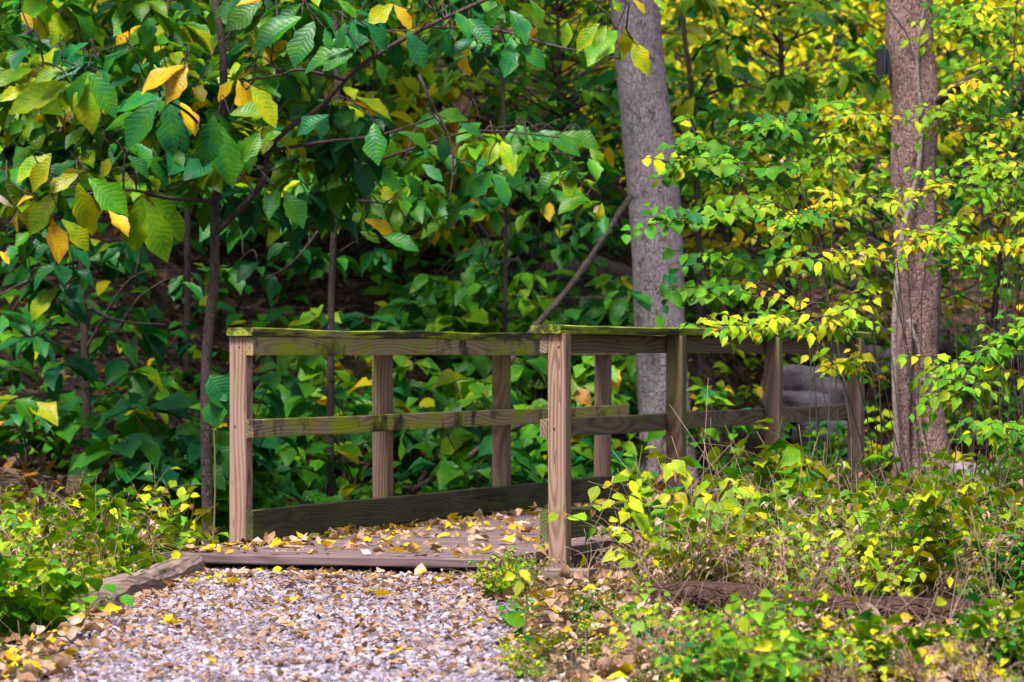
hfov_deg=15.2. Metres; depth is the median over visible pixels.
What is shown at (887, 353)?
boulder
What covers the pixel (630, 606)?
leafy weed
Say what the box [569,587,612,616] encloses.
leafy weed
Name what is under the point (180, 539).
leafy weed
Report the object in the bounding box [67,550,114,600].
dry weed
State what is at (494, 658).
fallen leaf
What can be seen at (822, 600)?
leafy weed
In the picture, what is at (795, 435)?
boulder
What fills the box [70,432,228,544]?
broadleaf shrub
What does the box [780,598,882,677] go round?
dry weed
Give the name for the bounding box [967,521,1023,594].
leafy weed
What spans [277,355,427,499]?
broadleaf shrub
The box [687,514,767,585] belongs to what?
leafy weed
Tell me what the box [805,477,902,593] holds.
dry weed
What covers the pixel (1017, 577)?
leafy weed
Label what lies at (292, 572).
fallen leaf
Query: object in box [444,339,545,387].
broadleaf shrub
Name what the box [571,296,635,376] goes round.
broadleaf shrub
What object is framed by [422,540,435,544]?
fallen leaf
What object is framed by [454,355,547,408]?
broadleaf shrub
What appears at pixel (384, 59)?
understory tree
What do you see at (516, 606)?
leafy weed
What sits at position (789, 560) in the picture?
leafy weed
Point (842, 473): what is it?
dry weed
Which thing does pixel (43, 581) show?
leafy weed
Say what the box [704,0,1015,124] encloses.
understory tree
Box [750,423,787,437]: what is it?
boulder
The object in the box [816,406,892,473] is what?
shrub
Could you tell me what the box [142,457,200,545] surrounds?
broadleaf shrub
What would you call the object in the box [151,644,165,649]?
fallen leaf
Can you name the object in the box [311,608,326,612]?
fallen leaf
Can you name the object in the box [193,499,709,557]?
leaf crumbs
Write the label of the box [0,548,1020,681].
leaf litter
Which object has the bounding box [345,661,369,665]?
fallen leaf
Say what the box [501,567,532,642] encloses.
seedling
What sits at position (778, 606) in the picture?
leafy weed
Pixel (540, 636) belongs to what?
leafy weed
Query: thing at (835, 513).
dry weed
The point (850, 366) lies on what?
arching shrub
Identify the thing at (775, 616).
leafy weed
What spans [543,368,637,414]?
broadleaf shrub
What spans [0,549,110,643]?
leafy weed
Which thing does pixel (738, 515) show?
leafy weed
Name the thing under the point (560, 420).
footbridge
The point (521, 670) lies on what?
leafy weed
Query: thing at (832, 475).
dry weed
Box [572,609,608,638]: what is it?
leafy weed
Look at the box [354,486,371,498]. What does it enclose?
leafy weed
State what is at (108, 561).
leafy weed
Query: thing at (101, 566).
leafy weed
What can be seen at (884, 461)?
shrub
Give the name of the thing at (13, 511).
leafy weed
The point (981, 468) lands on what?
leafy weed
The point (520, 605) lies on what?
leafy weed
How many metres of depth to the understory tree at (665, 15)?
35.02 m
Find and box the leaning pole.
[406,194,633,494]
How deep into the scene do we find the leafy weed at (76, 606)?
15.04 m
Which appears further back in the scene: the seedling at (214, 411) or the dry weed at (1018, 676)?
the seedling at (214, 411)
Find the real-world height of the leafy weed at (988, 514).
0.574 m
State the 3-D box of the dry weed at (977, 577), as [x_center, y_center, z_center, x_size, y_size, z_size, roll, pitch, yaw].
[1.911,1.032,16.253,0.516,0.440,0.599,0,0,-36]
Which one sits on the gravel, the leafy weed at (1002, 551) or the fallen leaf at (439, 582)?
the fallen leaf at (439, 582)
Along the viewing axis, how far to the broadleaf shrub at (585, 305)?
28.50 m
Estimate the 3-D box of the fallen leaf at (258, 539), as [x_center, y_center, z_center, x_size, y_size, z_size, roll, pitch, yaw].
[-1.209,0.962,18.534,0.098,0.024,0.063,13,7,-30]
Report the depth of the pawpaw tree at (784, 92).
29.15 m
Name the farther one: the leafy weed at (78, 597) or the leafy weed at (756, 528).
the leafy weed at (756, 528)
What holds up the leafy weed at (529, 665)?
on the gravel
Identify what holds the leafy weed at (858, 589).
on the ground at (160, 298)
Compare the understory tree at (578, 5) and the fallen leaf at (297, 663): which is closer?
the fallen leaf at (297, 663)
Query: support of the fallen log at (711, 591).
on the ground at (160, 298)
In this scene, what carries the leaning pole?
on the ground at (160, 298)
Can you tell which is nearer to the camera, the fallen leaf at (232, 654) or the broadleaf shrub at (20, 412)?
the fallen leaf at (232, 654)
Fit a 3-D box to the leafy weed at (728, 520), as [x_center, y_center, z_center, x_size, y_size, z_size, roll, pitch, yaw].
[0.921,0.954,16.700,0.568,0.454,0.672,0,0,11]
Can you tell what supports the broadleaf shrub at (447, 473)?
on the ground at (160, 298)
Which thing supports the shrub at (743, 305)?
on the ground at (160, 298)
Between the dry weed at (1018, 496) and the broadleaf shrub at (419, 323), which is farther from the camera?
the broadleaf shrub at (419, 323)
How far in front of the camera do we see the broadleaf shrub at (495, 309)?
28.22 m
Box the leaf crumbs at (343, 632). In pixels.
[49,563,567,681]
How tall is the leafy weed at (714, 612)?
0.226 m
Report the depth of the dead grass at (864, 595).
15.43 m
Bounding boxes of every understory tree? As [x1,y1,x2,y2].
[0,0,159,150]
[0,0,253,117]
[10,0,453,188]
[59,0,310,105]
[119,0,500,113]
[168,57,516,272]
[231,0,572,115]
[393,0,754,239]
[406,0,762,82]
[513,54,891,267]
[517,0,609,10]
[519,0,776,53]
[582,0,1023,363]
[605,57,857,185]
[661,0,950,256]
[679,0,1023,330]
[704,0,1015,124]
[736,0,972,16]
[760,0,1023,143]
[761,0,992,39]
[785,0,1018,33]
[797,65,1023,404]
[818,0,1023,247]
[852,1,1023,70]
[872,0,1023,160]
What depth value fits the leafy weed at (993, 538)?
16.50 m
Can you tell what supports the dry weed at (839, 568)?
on the ground at (160, 298)
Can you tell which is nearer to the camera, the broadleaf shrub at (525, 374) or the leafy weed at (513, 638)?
the leafy weed at (513, 638)
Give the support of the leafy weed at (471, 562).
on the ground at (160, 298)
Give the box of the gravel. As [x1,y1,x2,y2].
[34,566,555,681]
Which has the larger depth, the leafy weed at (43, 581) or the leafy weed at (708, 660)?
the leafy weed at (43, 581)
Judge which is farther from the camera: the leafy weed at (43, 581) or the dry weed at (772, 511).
the dry weed at (772, 511)
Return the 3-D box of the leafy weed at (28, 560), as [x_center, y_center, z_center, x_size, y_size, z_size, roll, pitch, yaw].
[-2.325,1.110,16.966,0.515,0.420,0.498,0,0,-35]
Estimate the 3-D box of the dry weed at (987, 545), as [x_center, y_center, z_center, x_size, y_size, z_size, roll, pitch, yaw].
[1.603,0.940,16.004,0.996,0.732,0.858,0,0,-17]
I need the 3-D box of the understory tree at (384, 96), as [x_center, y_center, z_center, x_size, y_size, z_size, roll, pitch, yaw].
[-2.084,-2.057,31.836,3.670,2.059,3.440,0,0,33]
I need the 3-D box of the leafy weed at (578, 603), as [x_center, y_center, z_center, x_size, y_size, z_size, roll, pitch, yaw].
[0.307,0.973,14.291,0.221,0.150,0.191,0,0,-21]
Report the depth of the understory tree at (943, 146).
32.58 m
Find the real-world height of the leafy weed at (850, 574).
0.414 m
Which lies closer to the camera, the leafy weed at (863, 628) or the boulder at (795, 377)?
the leafy weed at (863, 628)
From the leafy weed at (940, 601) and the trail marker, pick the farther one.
the trail marker
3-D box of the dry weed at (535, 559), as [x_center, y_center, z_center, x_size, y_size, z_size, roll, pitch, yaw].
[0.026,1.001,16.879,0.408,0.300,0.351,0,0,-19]
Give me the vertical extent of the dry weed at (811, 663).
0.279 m
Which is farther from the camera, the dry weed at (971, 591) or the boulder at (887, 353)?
the boulder at (887, 353)
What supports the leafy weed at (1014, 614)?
on the ground at (160, 298)
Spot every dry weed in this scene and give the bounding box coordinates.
[0,509,109,567]
[0,527,101,580]
[31,488,180,573]
[43,508,164,563]
[53,511,152,571]
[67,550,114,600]
[127,504,228,550]
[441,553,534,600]
[476,533,571,582]
[477,650,531,679]
[490,615,536,639]
[501,557,559,599]
[504,634,549,664]
[526,668,553,681]
[534,638,618,681]
[573,475,821,590]
[596,619,624,637]
[599,646,641,671]
[602,511,769,604]
[606,584,771,677]
[610,618,682,670]
[615,610,674,652]
[644,590,804,670]
[645,508,815,591]
[694,483,860,562]
[703,597,782,651]
[717,517,839,593]
[719,509,878,596]
[722,491,825,535]
[733,617,794,657]
[756,512,856,595]
[769,463,973,558]
[772,628,886,681]
[777,478,909,533]
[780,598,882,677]
[786,468,885,531]
[787,473,899,540]
[793,476,1023,597]
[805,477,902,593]
[808,503,985,578]
[808,537,887,596]
[834,556,871,595]
[854,468,1012,532]
[865,519,994,598]
[874,624,998,681]
[882,459,1023,566]
[893,611,1023,681]
[940,581,1019,628]
[954,538,1023,598]
[987,564,1023,598]
[1004,654,1023,681]
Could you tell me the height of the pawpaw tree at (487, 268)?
3.304 m
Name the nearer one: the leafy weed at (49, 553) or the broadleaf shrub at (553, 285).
the leafy weed at (49, 553)
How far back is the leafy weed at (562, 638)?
13.15 m
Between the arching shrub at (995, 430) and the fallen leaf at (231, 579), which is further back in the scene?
the arching shrub at (995, 430)
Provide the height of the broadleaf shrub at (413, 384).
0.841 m
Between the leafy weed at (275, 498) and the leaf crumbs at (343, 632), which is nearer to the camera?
the leaf crumbs at (343, 632)
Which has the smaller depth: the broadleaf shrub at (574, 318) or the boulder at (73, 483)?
the boulder at (73, 483)
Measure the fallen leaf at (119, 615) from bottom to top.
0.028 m
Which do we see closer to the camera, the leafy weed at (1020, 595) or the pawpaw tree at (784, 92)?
the leafy weed at (1020, 595)
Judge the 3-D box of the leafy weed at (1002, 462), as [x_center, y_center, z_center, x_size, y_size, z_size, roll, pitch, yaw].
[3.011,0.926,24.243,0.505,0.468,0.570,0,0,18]
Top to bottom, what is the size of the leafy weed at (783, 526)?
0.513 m
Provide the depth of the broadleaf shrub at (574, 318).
27.58 m
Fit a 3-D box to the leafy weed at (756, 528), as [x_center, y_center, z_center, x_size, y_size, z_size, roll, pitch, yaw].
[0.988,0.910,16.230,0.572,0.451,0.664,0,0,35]
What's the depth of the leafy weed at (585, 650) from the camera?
12.92 m
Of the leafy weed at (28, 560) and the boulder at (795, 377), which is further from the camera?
the boulder at (795, 377)
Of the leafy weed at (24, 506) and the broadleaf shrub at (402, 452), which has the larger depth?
the broadleaf shrub at (402, 452)
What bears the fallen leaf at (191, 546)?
on the footbridge
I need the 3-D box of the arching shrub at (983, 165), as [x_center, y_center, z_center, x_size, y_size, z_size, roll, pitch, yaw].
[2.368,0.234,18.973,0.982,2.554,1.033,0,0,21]
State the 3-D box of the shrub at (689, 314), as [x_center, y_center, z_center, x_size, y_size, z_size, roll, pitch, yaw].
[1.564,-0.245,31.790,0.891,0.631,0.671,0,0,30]
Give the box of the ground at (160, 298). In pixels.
[0,0,1023,681]
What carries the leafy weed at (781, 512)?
on the ground at (160, 298)
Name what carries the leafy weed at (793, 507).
on the ground at (160, 298)
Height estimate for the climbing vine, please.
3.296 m
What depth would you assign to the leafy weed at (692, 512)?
15.40 m
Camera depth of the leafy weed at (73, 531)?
19.06 m
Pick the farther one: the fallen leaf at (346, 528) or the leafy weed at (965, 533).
the fallen leaf at (346, 528)
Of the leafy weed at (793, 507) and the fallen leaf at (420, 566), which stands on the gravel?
the fallen leaf at (420, 566)
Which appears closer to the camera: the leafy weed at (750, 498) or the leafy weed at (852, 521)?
the leafy weed at (852, 521)
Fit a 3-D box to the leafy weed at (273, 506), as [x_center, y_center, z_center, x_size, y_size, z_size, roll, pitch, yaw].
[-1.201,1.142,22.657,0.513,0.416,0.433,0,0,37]
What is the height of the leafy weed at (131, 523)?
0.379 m
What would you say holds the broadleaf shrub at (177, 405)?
on the ground at (160, 298)
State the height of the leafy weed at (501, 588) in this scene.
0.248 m
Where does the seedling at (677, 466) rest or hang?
on the ground at (160, 298)
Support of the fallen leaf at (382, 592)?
on the gravel
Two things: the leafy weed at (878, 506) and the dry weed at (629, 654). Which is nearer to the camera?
the dry weed at (629, 654)
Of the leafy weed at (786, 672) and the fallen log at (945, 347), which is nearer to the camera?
the leafy weed at (786, 672)
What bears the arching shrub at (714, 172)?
on the ground at (160, 298)
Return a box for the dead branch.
[408,424,521,493]
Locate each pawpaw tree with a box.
[0,0,223,482]
[0,0,389,378]
[0,0,667,549]
[198,0,619,496]
[401,18,651,332]
[661,0,881,428]
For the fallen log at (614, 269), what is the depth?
30.84 m
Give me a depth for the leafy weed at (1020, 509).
17.05 m
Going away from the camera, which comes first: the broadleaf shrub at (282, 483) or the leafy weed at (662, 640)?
the leafy weed at (662, 640)
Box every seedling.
[201,374,228,541]
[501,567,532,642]
[631,616,661,652]
[654,458,687,578]
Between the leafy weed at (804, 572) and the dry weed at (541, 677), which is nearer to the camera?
the dry weed at (541, 677)
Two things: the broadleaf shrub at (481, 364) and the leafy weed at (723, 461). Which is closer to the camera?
the leafy weed at (723, 461)
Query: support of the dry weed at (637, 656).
on the ground at (160, 298)
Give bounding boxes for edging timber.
[77,553,204,608]
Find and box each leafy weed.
[0,471,110,557]
[0,476,89,537]
[0,493,81,555]
[0,505,52,556]
[0,515,33,555]
[0,515,56,549]
[0,543,75,647]
[0,549,67,647]
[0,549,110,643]
[0,552,81,648]
[1,477,172,580]
[1,507,77,550]
[4,504,74,548]
[5,502,77,554]
[7,526,80,568]
[8,546,44,583]
[9,506,147,557]
[10,580,94,607]
[11,549,66,585]
[13,559,89,601]
[15,565,133,617]
[16,497,31,513]
[24,527,103,561]
[40,485,190,574]
[40,536,120,580]
[46,552,99,571]
[55,537,124,576]
[57,526,139,576]
[66,556,103,577]
[68,558,137,586]
[69,515,173,554]
[78,467,212,553]
[127,485,228,553]
[141,505,218,550]
[215,516,228,544]
[253,494,314,539]
[270,501,328,536]
[280,494,309,538]
[316,491,344,502]
[334,475,412,499]
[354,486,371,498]
[462,554,525,594]
[468,545,539,586]
[471,546,543,600]
[493,638,536,666]
[495,598,534,627]
[495,639,565,681]
[498,623,529,645]
[500,549,554,596]
[503,644,537,665]
[508,591,550,617]
[516,652,550,673]
[521,618,562,658]
[528,445,743,585]
[545,630,576,651]
[564,583,615,621]
[567,604,589,623]
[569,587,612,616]
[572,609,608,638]
[576,635,610,663]
[596,632,629,652]
[607,577,693,629]
[624,485,711,579]
[625,656,674,681]
[627,522,720,595]
[632,526,749,582]
[637,614,716,676]
[639,417,873,537]
[641,597,714,663]
[642,601,740,665]
[645,469,828,536]
[645,490,780,581]
[649,600,785,681]
[656,632,763,681]
[656,652,735,681]
[666,608,761,663]
[673,597,773,651]
[678,505,812,588]
[680,464,765,516]
[686,581,866,681]
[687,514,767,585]
[688,522,846,589]
[690,482,845,535]
[700,443,854,506]
[712,492,826,517]
[714,479,890,532]
[716,650,782,681]
[718,513,755,563]
[720,515,830,591]
[720,609,842,681]
[721,512,812,564]
[722,589,841,653]
[724,470,892,533]
[724,496,775,533]
[729,569,873,660]
[732,484,846,561]
[733,627,837,681]
[736,517,847,590]
[739,467,907,551]
[742,587,801,629]
[744,599,808,629]
[752,424,986,525]
[752,490,903,588]
[754,512,834,591]
[756,497,833,530]
[758,471,872,521]
[774,633,849,681]
[782,472,988,595]
[795,490,970,590]
[800,609,955,681]
[810,592,952,681]
[813,516,934,596]
[814,615,907,681]
[815,483,987,536]
[819,460,1023,596]
[823,555,886,595]
[833,513,954,596]
[836,518,962,596]
[845,469,1023,598]
[851,451,1019,537]
[858,456,973,498]
[860,435,992,504]
[866,491,1022,525]
[881,505,984,598]
[888,484,1023,547]
[908,609,1020,681]
[941,504,1023,575]
[943,588,1023,680]
[945,591,1023,667]
[946,503,1023,598]
[951,616,1023,673]
[952,605,1020,662]
[956,453,1022,508]
[956,505,1023,590]
[958,441,1022,508]
[962,511,1015,532]
[964,470,1022,516]
[966,505,1023,542]
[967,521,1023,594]
[972,534,992,576]
[973,495,1015,525]
[973,534,1023,601]
[979,434,1021,467]
[980,572,1023,628]
[986,648,1022,681]
[993,515,1023,567]
[1001,513,1023,562]
[1007,457,1022,508]
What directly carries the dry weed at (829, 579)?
on the ground at (160, 298)
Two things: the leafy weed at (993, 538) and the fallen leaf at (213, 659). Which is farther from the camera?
the leafy weed at (993, 538)
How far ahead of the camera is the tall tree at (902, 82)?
25.36 m
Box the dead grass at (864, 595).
[0,389,1023,675]
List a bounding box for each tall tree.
[610,0,698,488]
[885,0,1023,493]
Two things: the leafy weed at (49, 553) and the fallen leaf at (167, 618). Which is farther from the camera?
the leafy weed at (49, 553)
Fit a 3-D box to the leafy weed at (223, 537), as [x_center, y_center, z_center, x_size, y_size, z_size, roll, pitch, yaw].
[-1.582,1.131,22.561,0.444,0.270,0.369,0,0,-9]
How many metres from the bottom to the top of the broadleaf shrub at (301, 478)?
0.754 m
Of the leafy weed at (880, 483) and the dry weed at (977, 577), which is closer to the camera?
the dry weed at (977, 577)
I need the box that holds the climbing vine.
[885,0,932,479]
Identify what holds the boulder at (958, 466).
on the ground at (160, 298)
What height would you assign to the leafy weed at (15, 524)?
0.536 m
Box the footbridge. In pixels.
[159,325,871,582]
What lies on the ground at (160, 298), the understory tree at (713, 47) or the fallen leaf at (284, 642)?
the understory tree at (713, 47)
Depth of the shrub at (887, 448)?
28.37 m
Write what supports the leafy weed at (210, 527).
on the ground at (160, 298)
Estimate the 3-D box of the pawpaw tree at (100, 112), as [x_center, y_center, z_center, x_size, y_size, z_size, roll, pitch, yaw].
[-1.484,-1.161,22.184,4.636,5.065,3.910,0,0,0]
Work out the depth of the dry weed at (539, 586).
15.99 m
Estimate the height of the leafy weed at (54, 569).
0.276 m
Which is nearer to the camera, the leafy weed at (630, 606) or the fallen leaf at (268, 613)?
the leafy weed at (630, 606)
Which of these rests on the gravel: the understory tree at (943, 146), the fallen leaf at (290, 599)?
the fallen leaf at (290, 599)
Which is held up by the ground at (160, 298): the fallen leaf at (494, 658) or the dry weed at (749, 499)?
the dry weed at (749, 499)
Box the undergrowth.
[0,0,1023,503]
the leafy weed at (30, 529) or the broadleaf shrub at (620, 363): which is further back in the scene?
the broadleaf shrub at (620, 363)
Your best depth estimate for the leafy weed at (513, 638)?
13.28 m
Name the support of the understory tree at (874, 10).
on the ground at (160, 298)
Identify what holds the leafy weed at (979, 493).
on the ground at (160, 298)
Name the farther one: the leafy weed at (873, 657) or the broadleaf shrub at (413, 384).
the broadleaf shrub at (413, 384)
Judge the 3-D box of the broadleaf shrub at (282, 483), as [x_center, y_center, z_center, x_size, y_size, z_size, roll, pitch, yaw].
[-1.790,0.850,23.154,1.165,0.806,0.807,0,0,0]
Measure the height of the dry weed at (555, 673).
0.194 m
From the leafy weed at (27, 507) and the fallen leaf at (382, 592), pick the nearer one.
the fallen leaf at (382, 592)
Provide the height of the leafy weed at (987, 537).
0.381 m
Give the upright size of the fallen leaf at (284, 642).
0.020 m
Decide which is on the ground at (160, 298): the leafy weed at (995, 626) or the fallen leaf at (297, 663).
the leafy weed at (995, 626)
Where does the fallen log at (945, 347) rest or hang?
on the ground at (160, 298)
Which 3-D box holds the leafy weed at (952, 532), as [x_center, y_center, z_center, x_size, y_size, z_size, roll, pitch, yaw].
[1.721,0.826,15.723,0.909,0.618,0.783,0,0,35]
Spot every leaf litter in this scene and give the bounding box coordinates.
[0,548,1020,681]
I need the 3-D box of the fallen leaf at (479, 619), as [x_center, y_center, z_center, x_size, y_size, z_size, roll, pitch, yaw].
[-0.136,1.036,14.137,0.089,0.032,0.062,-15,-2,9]
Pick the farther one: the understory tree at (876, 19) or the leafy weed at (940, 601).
the understory tree at (876, 19)
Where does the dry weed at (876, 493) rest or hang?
on the ground at (160, 298)
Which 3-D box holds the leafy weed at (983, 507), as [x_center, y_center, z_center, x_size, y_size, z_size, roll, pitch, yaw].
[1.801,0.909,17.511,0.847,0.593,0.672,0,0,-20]
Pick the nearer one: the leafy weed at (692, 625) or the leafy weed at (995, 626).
the leafy weed at (995, 626)
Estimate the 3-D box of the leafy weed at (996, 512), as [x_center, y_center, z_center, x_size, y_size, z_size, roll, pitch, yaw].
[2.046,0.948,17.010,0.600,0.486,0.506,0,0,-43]
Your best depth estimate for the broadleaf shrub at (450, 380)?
24.49 m
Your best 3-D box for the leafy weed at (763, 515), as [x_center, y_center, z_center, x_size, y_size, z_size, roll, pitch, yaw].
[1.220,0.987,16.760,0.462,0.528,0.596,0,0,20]
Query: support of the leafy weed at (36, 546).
on the ground at (160, 298)
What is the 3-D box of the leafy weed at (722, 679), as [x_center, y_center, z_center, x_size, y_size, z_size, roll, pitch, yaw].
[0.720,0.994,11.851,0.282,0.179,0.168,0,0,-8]
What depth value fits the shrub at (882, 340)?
32.89 m
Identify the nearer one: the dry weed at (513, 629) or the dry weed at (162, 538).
the dry weed at (513, 629)
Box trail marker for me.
[876,49,891,74]
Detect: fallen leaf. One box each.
[71,612,85,617]
[90,611,108,616]
[110,609,131,616]
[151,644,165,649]
[161,613,183,621]
[181,544,198,547]
[203,654,222,664]
[222,574,241,582]
[228,653,247,657]
[251,537,266,542]
[258,596,274,599]
[258,611,277,615]
[273,566,281,571]
[274,639,293,644]
[278,617,289,621]
[282,595,298,600]
[284,570,299,574]
[290,661,309,664]
[299,573,317,578]
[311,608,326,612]
[333,593,341,600]
[344,524,352,531]
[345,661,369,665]
[375,588,395,595]
[375,646,403,653]
[382,580,394,587]
[386,545,404,551]
[389,642,404,650]
[414,563,425,571]
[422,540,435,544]
[429,580,449,583]
[462,549,474,552]
[469,617,485,625]
[485,656,506,660]
[499,533,514,540]
[518,523,535,532]
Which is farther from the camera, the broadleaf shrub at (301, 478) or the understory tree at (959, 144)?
the understory tree at (959, 144)
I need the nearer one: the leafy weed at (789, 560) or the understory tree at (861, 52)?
the leafy weed at (789, 560)
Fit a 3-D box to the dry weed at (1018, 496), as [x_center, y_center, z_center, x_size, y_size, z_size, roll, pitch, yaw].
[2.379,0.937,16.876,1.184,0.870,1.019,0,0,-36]
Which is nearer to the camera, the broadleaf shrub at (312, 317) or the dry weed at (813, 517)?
the dry weed at (813, 517)
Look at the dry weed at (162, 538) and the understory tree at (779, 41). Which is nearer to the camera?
the dry weed at (162, 538)
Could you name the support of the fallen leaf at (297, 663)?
on the gravel
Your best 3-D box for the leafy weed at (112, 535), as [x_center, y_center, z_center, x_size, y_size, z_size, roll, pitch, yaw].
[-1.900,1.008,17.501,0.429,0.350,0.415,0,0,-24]
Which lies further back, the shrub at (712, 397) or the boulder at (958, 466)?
the shrub at (712, 397)
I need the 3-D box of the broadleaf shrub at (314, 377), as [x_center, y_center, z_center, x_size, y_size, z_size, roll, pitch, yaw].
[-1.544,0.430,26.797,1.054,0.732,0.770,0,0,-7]
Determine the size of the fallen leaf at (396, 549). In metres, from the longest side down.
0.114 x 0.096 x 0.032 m
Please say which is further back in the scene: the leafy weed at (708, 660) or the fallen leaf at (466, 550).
the fallen leaf at (466, 550)
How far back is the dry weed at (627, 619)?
13.31 m
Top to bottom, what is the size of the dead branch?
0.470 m
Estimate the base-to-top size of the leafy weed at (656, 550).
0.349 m
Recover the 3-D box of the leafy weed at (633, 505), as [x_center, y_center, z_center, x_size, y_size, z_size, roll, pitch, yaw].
[0.567,0.767,16.036,0.774,0.652,0.800,0,0,-37]
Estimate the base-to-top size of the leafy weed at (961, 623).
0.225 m
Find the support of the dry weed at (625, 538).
on the ground at (160, 298)
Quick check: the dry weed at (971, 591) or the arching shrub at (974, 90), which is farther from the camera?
the arching shrub at (974, 90)
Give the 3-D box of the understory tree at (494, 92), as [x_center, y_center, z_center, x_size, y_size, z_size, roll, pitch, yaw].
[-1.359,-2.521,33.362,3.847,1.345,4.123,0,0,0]
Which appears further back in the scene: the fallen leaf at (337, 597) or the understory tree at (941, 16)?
the understory tree at (941, 16)
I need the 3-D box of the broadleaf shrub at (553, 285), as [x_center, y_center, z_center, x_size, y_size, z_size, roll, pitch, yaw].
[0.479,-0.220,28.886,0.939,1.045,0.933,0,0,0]
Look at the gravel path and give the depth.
14.12 m
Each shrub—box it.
[0,358,105,469]
[67,434,228,531]
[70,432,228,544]
[74,371,198,436]
[95,391,299,544]
[132,416,305,516]
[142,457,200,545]
[184,426,328,504]
[196,370,313,481]
[227,358,358,442]
[253,442,343,504]
[255,355,365,400]
[267,304,364,460]
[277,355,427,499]
[295,311,438,415]
[313,390,481,482]
[334,355,476,460]
[356,407,483,478]
[370,282,459,355]
[377,284,520,389]
[414,379,539,519]
[421,368,543,487]
[444,271,537,370]
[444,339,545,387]
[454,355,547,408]
[474,408,641,482]
[483,357,591,465]
[512,319,581,404]
[513,355,637,478]
[517,242,633,355]
[519,309,637,398]
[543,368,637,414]
[552,283,633,362]
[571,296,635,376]
[619,98,864,483]
[679,242,914,499]
[684,274,736,336]
[686,382,758,487]
[688,361,762,456]
[726,298,818,358]
[736,319,846,375]
[757,109,998,487]
[783,420,846,472]
[795,335,890,365]
[814,440,961,477]
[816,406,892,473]
[817,310,890,405]
[845,321,892,427]
[864,393,964,462]
[867,418,965,471]
[876,131,1023,505]
[894,309,1023,517]
[898,0,1023,515]
[945,369,1021,453]
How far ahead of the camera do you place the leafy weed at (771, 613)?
12.59 m
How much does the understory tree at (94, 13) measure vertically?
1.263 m
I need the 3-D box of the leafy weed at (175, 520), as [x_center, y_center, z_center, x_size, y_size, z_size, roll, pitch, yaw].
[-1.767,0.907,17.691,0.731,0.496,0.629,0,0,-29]
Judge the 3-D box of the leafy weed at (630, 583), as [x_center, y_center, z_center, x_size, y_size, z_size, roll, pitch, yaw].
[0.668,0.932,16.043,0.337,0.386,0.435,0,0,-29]
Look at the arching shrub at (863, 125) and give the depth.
20.48 m
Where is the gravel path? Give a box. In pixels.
[47,566,536,681]
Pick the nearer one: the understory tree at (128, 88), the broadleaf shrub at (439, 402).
the broadleaf shrub at (439, 402)
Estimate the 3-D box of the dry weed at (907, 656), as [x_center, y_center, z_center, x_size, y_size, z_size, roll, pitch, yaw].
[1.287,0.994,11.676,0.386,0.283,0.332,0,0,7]
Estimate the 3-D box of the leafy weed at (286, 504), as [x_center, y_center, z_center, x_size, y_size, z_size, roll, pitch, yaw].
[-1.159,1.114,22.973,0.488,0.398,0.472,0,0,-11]
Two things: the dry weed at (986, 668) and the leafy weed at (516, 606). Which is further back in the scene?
the leafy weed at (516, 606)
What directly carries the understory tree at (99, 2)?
on the ground at (160, 298)
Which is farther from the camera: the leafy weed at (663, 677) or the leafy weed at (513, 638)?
the leafy weed at (513, 638)
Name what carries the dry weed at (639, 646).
on the ground at (160, 298)
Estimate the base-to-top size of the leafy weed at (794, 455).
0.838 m
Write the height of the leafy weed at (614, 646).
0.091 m
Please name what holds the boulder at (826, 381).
on the ground at (160, 298)
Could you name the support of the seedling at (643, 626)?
on the ground at (160, 298)
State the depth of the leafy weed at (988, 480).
17.18 m
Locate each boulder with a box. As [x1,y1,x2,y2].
[65,468,94,500]
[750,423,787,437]
[758,390,831,407]
[759,364,840,390]
[791,420,846,450]
[802,377,865,419]
[824,345,891,381]
[947,462,1014,489]
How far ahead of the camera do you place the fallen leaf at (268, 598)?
15.35 m
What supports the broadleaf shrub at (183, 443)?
on the ground at (160, 298)
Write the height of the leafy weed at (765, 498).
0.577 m
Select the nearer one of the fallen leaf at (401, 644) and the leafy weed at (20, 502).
the fallen leaf at (401, 644)
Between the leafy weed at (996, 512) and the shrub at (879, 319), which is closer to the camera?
the leafy weed at (996, 512)
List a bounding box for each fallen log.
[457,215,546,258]
[541,255,632,283]
[651,580,1020,626]
[800,314,1022,370]
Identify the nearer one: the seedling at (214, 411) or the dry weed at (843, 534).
the dry weed at (843, 534)
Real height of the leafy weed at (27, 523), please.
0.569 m
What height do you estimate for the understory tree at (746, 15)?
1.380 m
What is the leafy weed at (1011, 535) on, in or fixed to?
on the ground at (160, 298)
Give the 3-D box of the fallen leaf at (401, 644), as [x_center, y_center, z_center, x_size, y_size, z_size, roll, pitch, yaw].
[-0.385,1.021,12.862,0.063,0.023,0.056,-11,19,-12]
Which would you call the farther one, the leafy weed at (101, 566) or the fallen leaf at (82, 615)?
the leafy weed at (101, 566)
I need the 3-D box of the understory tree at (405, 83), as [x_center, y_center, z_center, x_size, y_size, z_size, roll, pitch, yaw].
[-1.308,-1.386,30.626,2.680,1.750,3.017,0,0,-16]
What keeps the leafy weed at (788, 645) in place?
on the ground at (160, 298)
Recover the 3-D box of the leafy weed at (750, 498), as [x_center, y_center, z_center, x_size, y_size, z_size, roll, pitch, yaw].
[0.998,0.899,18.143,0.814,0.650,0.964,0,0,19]
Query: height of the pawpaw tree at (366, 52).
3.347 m

